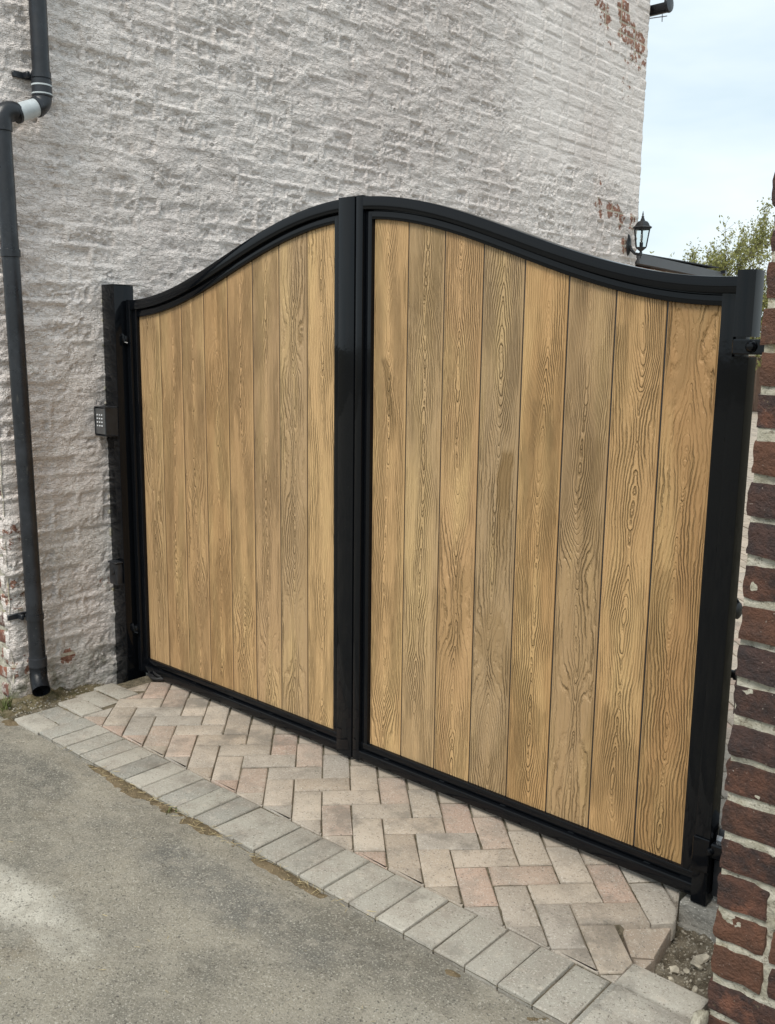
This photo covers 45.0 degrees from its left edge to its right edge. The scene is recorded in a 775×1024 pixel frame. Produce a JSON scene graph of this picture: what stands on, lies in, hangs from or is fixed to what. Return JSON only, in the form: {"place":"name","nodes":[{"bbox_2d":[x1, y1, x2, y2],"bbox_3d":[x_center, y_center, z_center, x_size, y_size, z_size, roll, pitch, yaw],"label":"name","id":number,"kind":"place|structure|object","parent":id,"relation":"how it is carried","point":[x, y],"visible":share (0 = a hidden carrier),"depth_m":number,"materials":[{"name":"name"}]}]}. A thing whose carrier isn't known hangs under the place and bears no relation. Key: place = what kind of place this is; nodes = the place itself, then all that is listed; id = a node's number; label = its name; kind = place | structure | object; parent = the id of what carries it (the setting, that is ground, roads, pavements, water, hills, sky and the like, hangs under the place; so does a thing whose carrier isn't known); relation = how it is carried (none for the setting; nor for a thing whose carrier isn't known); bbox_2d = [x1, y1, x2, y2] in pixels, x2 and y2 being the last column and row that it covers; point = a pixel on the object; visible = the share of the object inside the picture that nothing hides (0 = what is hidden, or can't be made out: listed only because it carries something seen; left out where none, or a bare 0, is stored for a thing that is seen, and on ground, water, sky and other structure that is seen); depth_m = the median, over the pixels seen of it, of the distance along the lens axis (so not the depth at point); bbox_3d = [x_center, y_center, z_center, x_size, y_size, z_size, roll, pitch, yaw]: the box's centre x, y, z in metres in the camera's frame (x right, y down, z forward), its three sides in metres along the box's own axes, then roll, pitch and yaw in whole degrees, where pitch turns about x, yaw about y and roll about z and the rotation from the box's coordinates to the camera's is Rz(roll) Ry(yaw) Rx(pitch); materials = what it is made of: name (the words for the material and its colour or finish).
{"place":"outdoors","nodes":[
{"label":"outdoors","id":0,"kind":"place"},
{"bbox_2d":[0,714,556,1023],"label":"driveway","id":1,"kind":"structure","parent":0,"point":[35,937],"depth_m":2.48,"materials":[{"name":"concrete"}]},
{"bbox_2d":[0,722,533,1021],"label":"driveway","id":2,"kind":"structure","parent":1,"relation":"on","point":[200,897],"depth_m":2.56,"materials":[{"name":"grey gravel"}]},
{"bbox_2d":[2,719,549,1020],"bbox_3d":[-0.574,1.042,2.968,2.744,0.026,0.133,9,13,41],"label":"edge silt","id":3,"kind":"object","parent":1,"relation":"on","point":[278,871],"visible":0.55,"depth_m":3.04,"materials":[{"name":"brown soil"}]},
{"bbox_2d":[62,747,377,922],"bbox_3d":[-0.635,1.009,3.069,1.623,0.009,0.070,9,13,41],"label":"straw","id":4,"kind":"object","parent":3,"relation":"on","point":[224,840],"visible":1,"depth_m":2.97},
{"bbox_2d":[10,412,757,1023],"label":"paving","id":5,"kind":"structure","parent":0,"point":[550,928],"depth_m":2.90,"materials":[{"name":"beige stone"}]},
{"bbox_2d":[0,683,103,723],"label":"silt strip","id":6,"kind":"object","parent":5,"relation":"on","point":[59,693],"visible":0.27,"depth_m":4.10,"materials":[{"name":"brown soil"}]},
{"bbox_2d":[0,692,15,711],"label":"grass tuft","id":7,"kind":"object","parent":6,"relation":"on","point":[5,705],"visible":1,"depth_m":4.01,"materials":[{"name":"green plant"}]},
{"bbox_2d":[9,681,106,716],"bbox_3d":[-1.417,0.824,4.100,0.252,0.018,0.466,9,13,41],"label":"rubble","id":8,"kind":"object","parent":6,"relation":"on","point":[50,702],"visible":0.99,"depth_m":4.07,"materials":[{"name":"grey gravel"}]},
{"bbox_2d":[148,671,162,680],"bbox_3d":[-1.053,0.743,4.338,0.136,0.073,0.094,4,10,16],"label":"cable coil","id":9,"kind":"object","parent":5,"relation":"on","point":[153,677],"visible":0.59,"depth_m":4.31,"materials":[{"name":"black rubber"}]},
{"bbox_2d":[654,929,713,1013],"bbox_3d":[0.788,1.203,2.436,0.516,0.072,0.516,9,13,41],"label":"dug hole","id":10,"kind":"object","parent":5,"relation":"in","point":[681,958],"visible":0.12,"depth_m":2.52,"materials":[{"name":"gravel"}]},
{"bbox_2d":[669,965,680,974],"bbox_3d":[0.750,1.195,2.444,0.029,0.019,0.032,2,10,10],"label":"stone","id":11,"kind":"object","parent":10,"relation":"in","point":[674,969],"visible":1,"depth_m":2.44,"materials":[{"name":"beige stone"}]},
{"bbox_2d":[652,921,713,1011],"bbox_3d":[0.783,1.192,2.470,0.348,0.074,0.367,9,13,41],"label":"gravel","id":12,"kind":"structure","parent":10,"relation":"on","point":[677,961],"depth_m":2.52,"materials":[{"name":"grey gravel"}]},
{"bbox_2d":[692,986,697,992],"bbox_3d":[0.781,1.215,2.379,0.016,0.013,0.022,-8,24,30],"label":"stone","id":13,"kind":"object","parent":10,"relation":"in","point":[694,988],"visible":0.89,"depth_m":2.37,"materials":[{"name":"beige stone"}]},
{"bbox_2d":[690,960,703,970],"bbox_3d":[0.802,1.176,2.424,0.032,0.020,0.035,20,-8,-28],"label":"stone","id":14,"kind":"object","parent":10,"relation":"in","point":[696,965],"visible":1,"depth_m":2.42,"materials":[{"name":"beige stone"}]},
{"bbox_2d":[690,954,708,964],"bbox_3d":[0.823,1.178,2.462,0.052,0.024,0.031,-21,-7,-3],"label":"stone","id":15,"kind":"object","parent":10,"relation":"in","point":[700,959],"visible":0.73,"depth_m":2.46,"materials":[{"name":"beige stone"}]},
{"bbox_2d":[690,1009,708,1023],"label":"mortar spill","id":16,"kind":"object","parent":5,"relation":"on","point":[700,1016],"visible":1,"depth_m":2.16,"materials":[{"name":"beige concrete"}]},
{"bbox_2d":[748,356,761,411],"bbox_3d":[9.454,-3.282,24.043,4.500,1.440,0.070,9,13,41],"label":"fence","id":17,"kind":"object","parent":5,"relation":"on","point":[757,389],"visible":0.07,"depth_m":24.01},
{"bbox_2d":[636,0,774,325],"label":"sky","id":18,"kind":"structure","parent":0,"point":[708,150],"materials":[{"name":"white"}]},
{"label":"ground","id":19,"kind":"structure","parent":0,"visible":0},
{"bbox_2d":[101,284,145,683],"bbox_3d":[-1.211,-0.017,4.321,0.098,2.010,0.100,9,13,41],"label":"gate post","id":20,"kind":"object","parent":19,"relation":"on","point":[115,297],"visible":0.67,"depth_m":4.25,"materials":[{"name":"black metal"}]},
{"bbox_2d":[94,406,118,436],"bbox_3d":[-1.258,-0.406,4.184,0.086,0.131,0.068,9,13,41],"label":"keypad","id":21,"kind":"object","parent":20,"relation":"attached to","point":[106,420],"visible":1,"depth_m":4.16,"materials":[{"name":"black plastic"}]},
{"bbox_2d":[108,560,122,584],"bbox_3d":[-1.254,0.280,4.313,0.068,0.108,0.040,9,13,41],"label":"beam sensor","id":22,"kind":"object","parent":20,"relation":"attached to","point":[116,573],"visible":1,"depth_m":4.30,"materials":[{"name":"black plastic"}]},
{"bbox_2d":[120,196,355,756],"bbox_3d":[-0.623,-0.163,3.807,1.444,2.021,0.083,9,13,39],"label":"gate leaf","id":23,"kind":"object","parent":20,"relation":"attached to","point":[241,369],"visible":0.98,"depth_m":3.73,"materials":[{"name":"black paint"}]},
{"bbox_2d":[0,0,649,699],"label":"house","id":24,"kind":"structure","parent":19,"relation":"on","point":[160,146],"depth_m":4.52,"materials":[{"name":"brick"}]},
{"bbox_2d":[0,0,52,696],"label":"drainpipe","id":25,"kind":"object","parent":24,"relation":"attached to","point":[38,103],"visible":1,"depth_m":3.79,"materials":[{"name":"black plastic"}]},
{"bbox_2d":[626,212,651,258],"bbox_3d":[2.023,-2.225,7.515,0.215,0.368,0.149,9,13,41],"label":"wall lantern","id":26,"kind":"object","parent":24,"relation":"attached to","point":[642,227],"depth_m":7.47,"materials":[{"name":"black metal"}]},
{"bbox_2d":[649,0,673,16],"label":"gutter","id":27,"kind":"object","parent":24,"relation":"attached to","point":[665,6],"visible":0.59,"depth_m":7.43,"materials":[{"name":"black plastic"}]},
{"bbox_2d":[635,252,726,275],"bbox_3d":[1.129,-1.270,9.954,4.150,2.534,1.752,9,13,41],"label":"extension","id":28,"kind":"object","parent":19,"relation":"on","point":[657,263],"visible":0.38,"depth_m":8.31,"materials":[{"name":"brick"}]},
{"bbox_2d":[678,894,718,943],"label":"kerb","id":29,"kind":"structure","parent":19,"relation":"on","point":[697,918],"depth_m":2.63,"materials":[{"name":"concrete"}]},
{"bbox_2d":[712,827,724,896],"bbox_3d":[0.973,0.980,2.625,0.080,0.203,0.106,9,13,41],"label":"hinge box","id":30,"kind":"object","parent":29,"relation":"on","point":[717,867],"visible":0.21,"depth_m":2.61,"materials":[{"name":"black metal"}]},
{"bbox_2d":[649,197,773,377],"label":"tree","id":31,"kind":"object","parent":19,"relation":"on","point":[721,261],"visible":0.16,"depth_m":22.30,"materials":[{"name":"green plant"}]},
{"bbox_2d":[708,173,774,1023],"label":"brick pillar","id":32,"kind":"structure","parent":19,"relation":"on","point":[741,987],"depth_m":2.04,"materials":[{"name":"brick"}]},
{"bbox_2d":[353,195,764,905],"bbox_3d":[0.475,0.029,2.838,1.558,2.032,0.084,9,13,41],"label":"gate leaf","id":33,"kind":"object","parent":32,"relation":"attached to","point":[551,451],"visible":1,"depth_m":2.84,"materials":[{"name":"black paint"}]},
{"bbox_2d":[731,669,736,679],"bbox_3d":[0.957,0.454,2.651,0.072,0.032,0.032,9,13,41],"label":"bolt","id":34,"kind":"object","parent":33,"relation":"attached to","point":[733,675],"visible":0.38,"depth_m":2.62,"materials":[{"name":"black metal"}]},
{"bbox_2d":[736,598,742,618],"bbox_3d":[0.732,0.239,2.773,0.611,0.095,0.114,9,13,41],"label":"gate opener","id":35,"kind":"object","parent":33,"relation":"attached to","point":[739,610],"visible":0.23,"depth_m":2.60,"materials":[{"name":"black metal"}]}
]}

